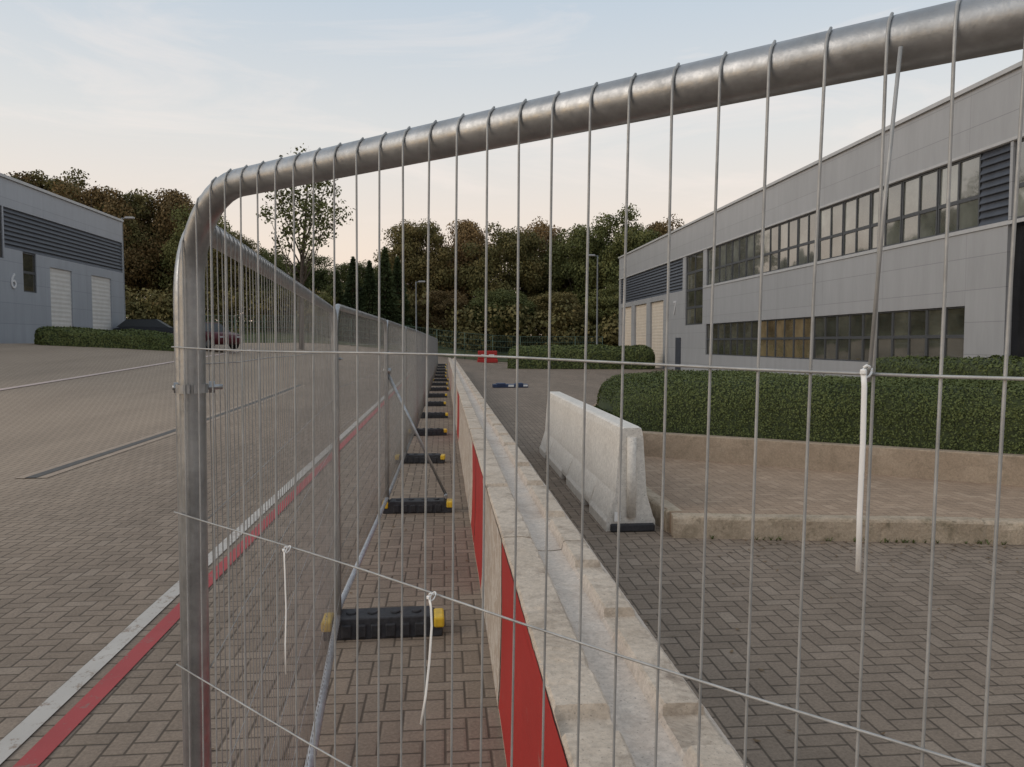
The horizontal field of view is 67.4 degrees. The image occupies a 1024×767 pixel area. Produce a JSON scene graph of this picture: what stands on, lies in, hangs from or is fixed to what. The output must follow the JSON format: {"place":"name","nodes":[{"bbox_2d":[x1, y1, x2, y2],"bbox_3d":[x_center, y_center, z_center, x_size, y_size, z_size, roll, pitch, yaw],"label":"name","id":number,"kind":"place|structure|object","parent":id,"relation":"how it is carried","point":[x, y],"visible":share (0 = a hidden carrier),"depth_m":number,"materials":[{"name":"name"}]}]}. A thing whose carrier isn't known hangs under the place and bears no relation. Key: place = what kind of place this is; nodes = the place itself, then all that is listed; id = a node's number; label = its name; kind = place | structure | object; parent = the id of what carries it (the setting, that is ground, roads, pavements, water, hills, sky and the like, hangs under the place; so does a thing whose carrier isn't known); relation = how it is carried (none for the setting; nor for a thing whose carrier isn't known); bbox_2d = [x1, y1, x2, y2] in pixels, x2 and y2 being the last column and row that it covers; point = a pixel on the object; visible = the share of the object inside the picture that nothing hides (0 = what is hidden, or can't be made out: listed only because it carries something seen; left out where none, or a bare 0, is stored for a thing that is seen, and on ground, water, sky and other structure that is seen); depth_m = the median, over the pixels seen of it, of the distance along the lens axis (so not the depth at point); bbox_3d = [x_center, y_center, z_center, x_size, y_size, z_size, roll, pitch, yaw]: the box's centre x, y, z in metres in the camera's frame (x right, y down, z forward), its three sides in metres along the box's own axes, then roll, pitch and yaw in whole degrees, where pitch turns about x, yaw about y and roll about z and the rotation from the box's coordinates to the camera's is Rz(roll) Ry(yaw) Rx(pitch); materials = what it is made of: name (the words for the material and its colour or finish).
{"place":"outdoors","nodes":[
{"label":"outdoors","id":0,"kind":"place"},
{"bbox_2d":[0,0,1022,326],"label":"sky","id":1,"kind":"structure","parent":0,"point":[149,95],"materials":[{"name":"white"}]},
{"bbox_2d":[0,343,1023,766],"bbox_3d":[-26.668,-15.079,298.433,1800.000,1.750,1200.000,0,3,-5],"label":"ground","id":2,"kind":"structure","parent":0,"point":[88,561],"depth_m":5.36,"materials":[{"name":"grey brick"}]},
{"bbox_2d":[0,173,124,342],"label":"warehouse building","id":3,"kind":"structure","parent":2,"relation":"on","point":[61,260],"depth_m":39.34,"materials":[{"name":"metal"}]},
{"bbox_2d":[23,252,35,292],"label":"window","id":4,"kind":"structure","parent":3,"relation":"in","point":[29,272],"depth_m":37.05,"materials":[{"name":"grey glass"}]},
{"bbox_2d":[50,267,71,326],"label":"roller door","id":5,"kind":"structure","parent":3,"relation":"in","point":[60,282],"depth_m":40.04,"materials":[{"name":"metal"}]},
{"bbox_2d":[91,275,110,329],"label":"roller door","id":6,"kind":"structure","parent":3,"relation":"in","point":[101,305],"depth_m":44.82,"materials":[{"name":"metal"}]},
{"bbox_2d":[34,326,173,350],"bbox_3d":[-19.078,-2.093,36.553,6.315,1.336,1.897,-3,4,-45],"label":"hedge","id":7,"kind":"object","parent":2,"relation":"on","point":[73,336],"visible":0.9,"depth_m":35.68,"materials":[{"name":"green plant"}]},
{"bbox_2d":[0,349,252,389],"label":"faded road line","id":8,"kind":"object","parent":2,"relation":"on","point":[93,374],"visible":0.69,"depth_m":24.61,"materials":[{"name":"paint"}]},
{"bbox_2d":[114,319,173,333],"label":"parked car","id":9,"kind":"object","parent":2,"relation":"on","point":[151,324],"visible":0.15,"depth_m":46.12,"materials":[{"name":"black paint"}]},
{"bbox_2d":[16,384,305,477],"bbox_3d":[-7.233,0.639,19.798,0.420,0.187,19.400,0,3,-5],"label":"drainage channel surround","id":10,"kind":"object","parent":2,"relation":"on","point":[91,460],"visible":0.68,"depth_m":12.86,"materials":[{"name":"concrete"}]},
{"bbox_2d":[25,384,300,477],"bbox_3d":[-7.233,0.640,19.798,0.150,0.176,19.400,0,3,-5],"label":"drainage channel","id":11,"kind":"object","parent":10,"relation":"on","point":[95,456],"visible":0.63,"depth_m":12.82,"materials":[{"name":"metal"}]},
{"bbox_2d":[0,368,411,763],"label":"white road line","id":12,"kind":"object","parent":2,"relation":"on","point":[14,739],"visible":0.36,"depth_m":4.32,"materials":[{"name":"paint"}]},
{"bbox_2d":[172,322,239,348],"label":"parked car","id":13,"kind":"object","parent":2,"relation":"on","point":[221,335],"visible":0.34,"depth_m":40.96,"materials":[{"name":"red paint"}]},
{"bbox_2d":[13,377,406,766],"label":"red road line","id":14,"kind":"object","parent":2,"relation":"on","point":[45,746],"visible":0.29,"depth_m":4.15,"materials":[{"name":"paint"}]},
{"bbox_2d":[256,143,353,349],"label":"broadleaf tree","id":15,"kind":"object","parent":2,"relation":"on","point":[319,204],"visible":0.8,"depth_m":51.12,"materials":[{"name":"green plant"}]},
{"bbox_2d":[173,322,539,361],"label":"grass verge","id":16,"kind":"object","parent":2,"relation":"on","point":[504,351],"depth_m":70.49,"materials":[{"name":"plant"}]},
{"bbox_2d":[11,167,95,203],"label":"broadleaf tree","id":17,"kind":"object","parent":16,"relation":"on","point":[47,183],"visible":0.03,"depth_m":83.76,"materials":[{"name":"green plant"}]},
{"bbox_2d":[47,176,155,291],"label":"broadleaf tree","id":18,"kind":"object","parent":16,"relation":"on","point":[94,194],"visible":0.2,"depth_m":78.77,"materials":[{"name":"green plant"}]},
{"bbox_2d":[90,184,173,317],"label":"broadleaf tree","id":19,"kind":"object","parent":16,"relation":"on","point":[137,200],"visible":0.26,"depth_m":81.04,"materials":[{"name":"green plant"}]},
{"bbox_2d":[126,188,194,298],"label":"broadleaf tree","id":20,"kind":"object","parent":16,"relation":"on","point":[172,198],"visible":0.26,"depth_m":81.64,"materials":[{"name":"green plant"}]},
{"bbox_2d":[157,203,234,309],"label":"broadleaf tree","id":21,"kind":"object","parent":16,"relation":"on","point":[170,252],"visible":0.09,"depth_m":79.41,"materials":[{"name":"green plant"}]},
{"bbox_2d":[205,230,261,320],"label":"broadleaf tree","id":22,"kind":"object","parent":16,"relation":"on","point":[247,242],"visible":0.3,"depth_m":77.97,"materials":[{"name":"green plant"}]},
{"bbox_2d":[234,247,299,320],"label":"broadleaf tree","id":23,"kind":"object","parent":16,"relation":"on","point":[280,260],"visible":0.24,"depth_m":81.84,"materials":[{"name":"green plant"}]},
{"bbox_2d":[251,289,298,331],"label":"broadleaf tree","id":24,"kind":"object","parent":16,"relation":"on","point":[261,300],"visible":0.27,"depth_m":72.71,"materials":[{"name":"green plant"}]},
{"bbox_2d":[291,251,332,301],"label":"broadleaf tree","id":25,"kind":"object","parent":16,"relation":"on","point":[320,281],"visible":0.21,"depth_m":86.08,"materials":[{"name":"green plant"}]},
{"bbox_2d":[323,269,348,337],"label":"conifer tree","id":26,"kind":"object","parent":16,"relation":"on","point":[338,286],"visible":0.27,"depth_m":70.37,"materials":[{"name":"green plant"}]},
{"bbox_2d":[319,259,386,293],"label":"broadleaf tree","id":27,"kind":"object","parent":16,"relation":"on","point":[342,270],"visible":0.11,"depth_m":80.48,"materials":[{"name":"green plant"}]},
{"bbox_2d":[338,256,371,342],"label":"conifer tree","id":28,"kind":"object","parent":16,"relation":"on","point":[349,297],"visible":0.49,"depth_m":69.17,"materials":[{"name":"green plant"}]},
{"bbox_2d":[353,260,384,343],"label":"conifer tree","id":29,"kind":"object","parent":16,"relation":"on","point":[369,301],"visible":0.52,"depth_m":69.19,"materials":[{"name":"green plant"}]},
{"bbox_2d":[371,246,401,342],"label":"conifer tree","id":30,"kind":"object","parent":16,"relation":"on","point":[387,279],"visible":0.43,"depth_m":71.14,"materials":[{"name":"green plant"}]},
{"bbox_2d":[387,256,414,341],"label":"conifer tree","id":31,"kind":"object","parent":16,"relation":"on","point":[397,270],"visible":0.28,"depth_m":72.24,"materials":[{"name":"green plant"}]},
{"bbox_2d":[373,219,464,299],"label":"broadleaf tree","id":32,"kind":"object","parent":16,"relation":"on","point":[415,260],"visible":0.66,"depth_m":81.47,"materials":[{"name":"green plant"}]},
{"bbox_2d":[413,290,468,334],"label":"broadleaf tree","id":33,"kind":"object","parent":16,"relation":"on","point":[435,296],"visible":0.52,"depth_m":74.26,"materials":[{"name":"green plant"}]},
{"bbox_2d":[423,219,496,307],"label":"broadleaf tree","id":34,"kind":"object","parent":16,"relation":"on","point":[468,231],"visible":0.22,"depth_m":84.33,"materials":[{"name":"green plant"}]},
{"bbox_2d":[461,288,536,347],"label":"broadleaf tree","id":35,"kind":"object","parent":16,"relation":"on","point":[501,297],"visible":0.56,"depth_m":73.75,"materials":[{"name":"green plant"}]},
{"bbox_2d":[450,221,556,305],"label":"broadleaf tree","id":36,"kind":"object","parent":16,"relation":"on","point":[504,249],"visible":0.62,"depth_m":80.68,"materials":[{"name":"green plant"}]},
{"bbox_2d":[508,216,579,324],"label":"broadleaf tree","id":37,"kind":"object","parent":16,"relation":"on","point":[541,228],"visible":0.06,"depth_m":87.39,"materials":[{"name":"green plant"}]},
{"bbox_2d":[526,290,590,343],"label":"broadleaf tree","id":38,"kind":"object","parent":16,"relation":"on","point":[541,301],"visible":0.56,"depth_m":74.48,"materials":[{"name":"green plant"}]},
{"bbox_2d":[537,223,618,320],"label":"broadleaf tree","id":39,"kind":"object","parent":16,"relation":"on","point":[573,258],"visible":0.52,"depth_m":82.87,"materials":[{"name":"green plant"}]},
{"bbox_2d":[582,283,618,341],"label":"broadleaf tree","id":40,"kind":"object","parent":16,"relation":"on","point":[609,304],"visible":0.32,"depth_m":74.33,"materials":[{"name":"green plant"}]},
{"bbox_2d":[584,203,660,297],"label":"broadleaf tree","id":41,"kind":"object","parent":16,"relation":"on","point":[639,237],"visible":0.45,"depth_m":81.38,"materials":[{"name":"green plant"}]},
{"bbox_2d":[637,214,684,246],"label":"broadleaf tree","id":42,"kind":"object","parent":16,"relation":"on","point":[660,227],"visible":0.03,"depth_m":84.67,"materials":[{"name":"green plant"}]},
{"bbox_2d":[125,284,618,351],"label":"undergrowth","id":43,"kind":"object","parent":2,"relation":"on","point":[159,305],"visible":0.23,"depth_m":72.61,"materials":[{"name":"green plant"}]},
{"bbox_2d":[322,606,443,640],"bbox_3d":[-0.795,1.478,4.774,0.740,0.137,0.236,0,3,-7],"label":"rubber block","id":44,"kind":"object","parent":2,"relation":"on","point":[390,621],"depth_m":4.68,"materials":[{"name":"black rubber"}]},
{"bbox_2d":[173,224,340,766],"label":"temporary fence","id":45,"kind":"object","parent":44,"relation":"on","point":[266,267],"visible":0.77,"depth_m":2.20,"materials":[{"name":"metal"}]},
{"bbox_2d":[205,315,602,359],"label":"boundary fence","id":46,"kind":"object","parent":2,"relation":"on","point":[464,344],"visible":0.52,"depth_m":66.31,"materials":[{"name":"metal"}]},
{"bbox_2d":[382,497,451,513],"bbox_3d":[-1.005,1.294,8.194,0.740,0.137,0.236,0,3,-4],"label":"rubber block","id":47,"kind":"object","parent":2,"relation":"on","point":[434,505],"depth_m":8.09,"materials":[{"name":"black rubber"}]},
{"bbox_2d":[335,304,388,613],"bbox_3d":[-1.195,0.409,6.385,0.044,1.980,3.425,0,3,-4],"label":"temporary fence","id":48,"kind":"object","parent":47,"relation":"on","point":[340,309],"visible":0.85,"depth_m":5.94,"materials":[{"name":"metal"}]},
{"bbox_2d":[387,320,406,496],"bbox_3d":[-1.454,0.228,9.761,0.044,1.980,3.344,0,3,-5],"label":"temporary fence","id":49,"kind":"object","parent":47,"relation":"on","point":[392,413],"visible":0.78,"depth_m":9.27,"materials":[{"name":"metal"}]},
{"bbox_2d":[383,368,447,498],"bbox_3d":[-1.020,0.527,8.151,0.670,1.382,0.160,0,3,-5],"label":"fence brace","id":50,"kind":"object","parent":47,"relation":"on","point":[418,437],"visible":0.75,"depth_m":8.15,"materials":[{"name":"metal"}]},
{"bbox_2d":[395,453,444,463],"bbox_3d":[-1.373,1.116,11.520,0.740,0.137,0.236,0,3,-2],"label":"rubber block","id":51,"kind":"object","parent":2,"relation":"on","point":[414,458],"depth_m":11.42,"materials":[{"name":"black rubber"}]},
{"bbox_2d":[405,326,416,450],"bbox_3d":[-1.719,0.048,13.120,0.047,1.980,3.394,0,3,-4],"label":"temporary fence","id":52,"kind":"object","parent":51,"relation":"on","point":[412,373],"visible":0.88,"depth_m":12.83,"materials":[{"name":"metal"}]},
{"bbox_2d":[409,428,446,435],"bbox_3d":[-1.635,0.935,14.905,0.740,0.137,0.236,0,3,-9],"label":"rubber block","id":53,"kind":"object","parent":2,"relation":"on","point":[435,431],"depth_m":14.82,"materials":[{"name":"black rubber"}]},
{"bbox_2d":[416,330,422,426],"bbox_3d":[-1.997,-0.135,16.519,0.046,1.980,3.424,0,3,-5],"label":"temporary fence","id":54,"kind":"object","parent":53,"relation":"on","point":[419,382],"visible":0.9,"depth_m":16.17,"materials":[{"name":"metal"}]},
{"bbox_2d":[421,412,447,417],"bbox_3d":[-1.898,0.751,18.320,0.740,0.137,0.236,0,3,-6],"label":"rubber block","id":55,"kind":"object","parent":2,"relation":"on","point":[437,415],"depth_m":18.23,"materials":[{"name":"black rubber"}]},
{"bbox_2d":[422,333,425,408],"bbox_3d":[-2.290,-0.318,19.932,0.046,1.980,3.424,0,3,-5],"label":"temporary fence","id":56,"kind":"object","parent":55,"relation":"on","point":[424,364],"visible":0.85,"depth_m":19.78,"materials":[{"name":"metal"}]},
{"bbox_2d":[456,388,488,449],"bbox_3d":[-0.736,0.605,14.366,0.564,0.854,3.024,0,3,-5],"label":"concrete barrier","id":57,"kind":"object","parent":2,"relation":"on","point":[473,396],"visible":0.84,"depth_m":14.21,"materials":[{"name":"white paint"}]},
{"bbox_2d":[459,399,498,482],"bbox_3d":[-0.466,0.767,11.343,0.564,0.854,3.024,0,3,-5],"label":"concrete barrier","id":58,"kind":"object","parent":2,"relation":"on","point":[468,408],"visible":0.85,"depth_m":11.00,"materials":[{"name":"white paint"}]},
{"bbox_2d":[465,417,528,544],"bbox_3d":[-0.195,0.929,8.319,0.564,0.854,3.024,0,3,-5],"label":"concrete barrier","id":59,"kind":"object","parent":2,"relation":"on","point":[500,442],"visible":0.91,"depth_m":7.87,"materials":[{"name":"white concrete"}]},
{"bbox_2d":[474,450,596,707],"bbox_3d":[0.075,1.091,5.295,0.564,0.854,3.024,0,3,-5],"label":"concrete barrier","id":60,"kind":"object","parent":2,"relation":"on","point":[500,501],"visible":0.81,"depth_m":4.59,"materials":[{"name":"white paint"}]},
{"bbox_2d":[507,343,654,368],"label":"hedge","id":61,"kind":"object","parent":2,"relation":"on","point":[637,353],"visible":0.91,"depth_m":51.70,"materials":[{"name":"green plant"}]},
{"bbox_2d":[171,0,1023,766],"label":"temporary fence","id":62,"kind":"object","parent":2,"relation":"on","point":[951,32],"visible":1,"depth_m":0.73,"materials":[{"name":"metal"}]},
{"bbox_2d":[172,381,222,393],"bbox_3d":[-0.496,0.007,1.213,0.075,0.018,0.064,-1,3,-22],"label":"fence coupler","id":63,"kind":"object","parent":62,"relation":"attached to","point":[177,388],"visible":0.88,"depth_m":1.19,"materials":[{"name":"metal"}]},
{"bbox_2d":[420,591,435,724],"bbox_3d":[-0.091,0.301,0.839,0.022,0.151,0.011,3,4,40],"label":"cable tie","id":64,"kind":"object","parent":62,"relation":"hanging from","point":[428,596],"visible":1,"depth_m":0.83,"materials":[{"name":"white plastic"}]},
{"bbox_2d":[855,364,872,571],"bbox_3d":[0.249,0.060,0.543,0.008,0.147,0.011,3,4,40],"label":"cable tie","id":65,"kind":"object","parent":62,"relation":"hanging from","point":[863,416],"visible":1,"depth_m":0.54,"materials":[{"name":"white plastic"}]},
{"bbox_2d":[867,46,902,381],"bbox_3d":[0.258,-0.115,0.531,0.013,0.228,0.013,0,3,-5],"label":"steel rod","id":66,"kind":"object","parent":62,"relation":"attached to","point":[885,195],"visible":1,"depth_m":0.53,"materials":[{"name":"metal"}]},
{"bbox_2d":[540,391,654,531],"bbox_3d":[0.916,0.770,9.917,0.492,1.000,5.357,0,3,-5],"label":"concrete barrier","id":67,"kind":"object","parent":2,"relation":"on","point":[602,440],"visible":0.93,"depth_m":7.97,"materials":[{"name":"white concrete"}]},
{"bbox_2d":[499,537,746,766],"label":"concrete barrier","id":68,"kind":"object","parent":2,"relation":"on","point":[636,712],"visible":0.94,"depth_m":2.36,"materials":[{"name":"red paint"}]},
{"bbox_2d":[646,486,1023,544],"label":"kerb","id":69,"kind":"structure","parent":2,"relation":"on","point":[957,530],"depth_m":6.97,"materials":[{"name":"concrete"}]},
{"bbox_2d":[592,403,1023,532],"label":"pavement","id":70,"kind":"structure","parent":0,"point":[779,490],"depth_m":8.20,"materials":[{"name":"grey concrete"}]},
{"bbox_2d":[594,369,1023,453],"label":"hedge","id":71,"kind":"object","parent":70,"relation":"on","point":[905,411],"visible":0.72,"depth_m":9.89,"materials":[{"name":"green plant"}]},
{"bbox_2d":[642,431,1023,485],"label":"planting bed wall","id":72,"kind":"structure","parent":70,"relation":"on","point":[969,466],"depth_m":9.51,"materials":[{"name":"concrete"}]},
{"bbox_2d":[866,354,1023,378],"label":"hedge","id":73,"kind":"object","parent":70,"relation":"on","point":[992,365],"visible":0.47,"depth_m":18.83,"materials":[{"name":"green plant"}]},
{"bbox_2d":[618,61,1023,378],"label":"warehouse building","id":74,"kind":"structure","parent":0,"point":[985,130],"depth_m":27.73,"materials":[{"name":"grey metal"}]},
{"bbox_2d":[625,307,630,345],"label":"roller door","id":75,"kind":"structure","parent":74,"relation":"in","point":[628,309],"depth_m":63.12,"materials":[{"name":"metal"}]},
{"bbox_2d":[636,304,645,345],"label":"roller door","id":76,"kind":"structure","parent":74,"relation":"in","point":[640,309],"depth_m":58.96,"materials":[{"name":"metal"}]},
{"bbox_2d":[652,300,662,367],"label":"roller door","id":77,"kind":"structure","parent":74,"relation":"in","point":[657,307],"depth_m":54.52,"materials":[{"name":"metal"}]},
{"bbox_2d":[686,251,702,324],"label":"window","id":78,"kind":"structure","parent":74,"relation":"in","point":[694,293],"depth_m":46.21,"materials":[{"name":"grey glass"}]},
{"bbox_2d":[706,323,717,354],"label":"window","id":79,"kind":"structure","parent":74,"relation":"in","point":[715,326],"depth_m":42.94,"materials":[{"name":"grey glass"}]},
{"bbox_2d":[708,245,719,284],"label":"window","id":80,"kind":"structure","parent":74,"relation":"in","point":[717,255],"depth_m":42.72,"materials":[{"name":"grey glass"}]},
{"bbox_2d":[718,322,730,355],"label":"window","id":81,"kind":"structure","parent":74,"relation":"in","point":[723,328],"depth_m":41.37,"materials":[{"name":"grey glass"}]},
{"bbox_2d":[719,241,732,282],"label":"window","id":82,"kind":"structure","parent":74,"relation":"in","point":[725,265],"depth_m":41.10,"materials":[{"name":"grey glass"}]},
{"bbox_2d":[730,321,743,355],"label":"window","id":83,"kind":"structure","parent":74,"relation":"in","point":[737,328],"depth_m":39.56,"materials":[{"name":"grey glass"}]},
{"bbox_2d":[732,236,746,279],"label":"window","id":84,"kind":"structure","parent":74,"relation":"in","point":[739,245],"depth_m":39.23,"materials":[{"name":"grey glass"}]},
{"bbox_2d":[744,320,757,356],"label":"window","id":85,"kind":"structure","parent":74,"relation":"in","point":[750,327],"depth_m":37.88,"materials":[{"name":"grey glass"}]},
{"bbox_2d":[746,231,760,276],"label":"window","id":86,"kind":"structure","parent":74,"relation":"in","point":[753,244],"depth_m":37.40,"materials":[{"name":"grey glass"}]},
{"bbox_2d":[760,319,775,357],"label":"window","id":87,"kind":"structure","parent":74,"relation":"in","point":[767,349],"depth_m":35.80,"materials":[{"name":"brown glass"}]},
{"bbox_2d":[763,225,778,272],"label":"window","id":88,"kind":"structure","parent":74,"relation":"in","point":[771,237],"depth_m":35.42,"materials":[{"name":"grey glass"}]},
{"bbox_2d":[775,318,793,358],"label":"window","id":89,"kind":"structure","parent":74,"relation":"in","point":[784,328],"depth_m":34.06,"materials":[{"name":"brown glass"}]},
{"bbox_2d":[778,218,797,269],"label":"window","id":90,"kind":"structure","parent":74,"relation":"in","point":[788,231],"depth_m":33.62,"materials":[{"name":"grey glass"}]},
{"bbox_2d":[793,317,813,358],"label":"window","id":91,"kind":"structure","parent":74,"relation":"in","point":[802,325],"depth_m":32.41,"materials":[{"name":"brown glass"}]},
{"bbox_2d":[797,212,819,265],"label":"window","id":92,"kind":"structure","parent":74,"relation":"in","point":[806,223],"depth_m":31.95,"materials":[{"name":"grey glass"}]},
{"bbox_2d":[813,315,836,359],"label":"window","id":93,"kind":"structure","parent":74,"relation":"in","point":[825,327],"depth_m":30.41,"materials":[{"name":"grey glass"}]},
{"bbox_2d":[819,202,843,260],"bbox_3d":[12.455,-5.888,29.955,0.055,2.050,1.827,0,3,-5],"label":"window","id":94,"kind":"structure","parent":74,"relation":"in","point":[831,218],"depth_m":29.92,"materials":[{"name":"grey glass"}]},
{"bbox_2d":[836,313,862,361],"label":"window","id":95,"kind":"structure","parent":74,"relation":"in","point":[849,326],"depth_m":28.59,"materials":[{"name":"grey glass"}]},
{"bbox_2d":[843,192,870,255],"bbox_3d":[12.621,-5.788,28.098,0.055,2.050,1.827,0,3,-5],"label":"window","id":96,"kind":"structure","parent":74,"relation":"in","point":[857,210],"depth_m":28.06,"materials":[{"name":"grey glass"}]},
{"bbox_2d":[862,311,892,361],"bbox_3d":[12.757,-1.612,26.792,0.055,1.750,1.827,0,3,-5],"label":"window","id":97,"kind":"structure","parent":74,"relation":"in","point":[885,319],"depth_m":26.62,"materials":[{"name":"grey glass"}]},
{"bbox_2d":[870,181,902,249],"bbox_3d":[12.787,-5.689,26.241,0.055,2.050,1.827,0,3,-5],"label":"window","id":98,"kind":"structure","parent":74,"relation":"in","point":[893,218],"depth_m":26.00,"materials":[{"name":"grey glass"}]},
{"bbox_2d":[892,309,926,356],"bbox_3d":[12.920,-1.514,24.969,0.055,1.750,1.827,0,3,-5],"label":"window","id":99,"kind":"structure","parent":74,"relation":"in","point":[908,326],"depth_m":24.92,"materials":[{"name":"grey glass"}]},
{"bbox_2d":[901,168,938,242],"bbox_3d":[12.953,-5.589,24.385,0.055,2.050,1.827,0,3,-5],"label":"window","id":100,"kind":"structure","parent":74,"relation":"in","point":[920,192],"depth_m":24.35,"materials":[{"name":"grey glass"}]},
{"bbox_2d":[926,306,964,358],"bbox_3d":[13.083,-1.417,23.146,0.055,1.750,1.827,0,3,-5],"label":"window","id":101,"kind":"structure","parent":74,"relation":"in","point":[955,316],"depth_m":23.08,"materials":[{"name":"grey glass"}]},
{"bbox_2d":[937,153,982,234],"bbox_3d":[13.119,-5.489,22.528,0.055,2.050,1.827,0,3,-5],"label":"window","id":102,"kind":"structure","parent":74,"relation":"in","point":[966,177],"depth_m":22.40,"materials":[{"name":"grey glass"}]},
{"bbox_2d":[1014,138,1023,218],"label":"window","id":103,"kind":"structure","parent":74,"relation":"in","point":[1020,211],"depth_m":20.11,"materials":[{"name":"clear glass"}]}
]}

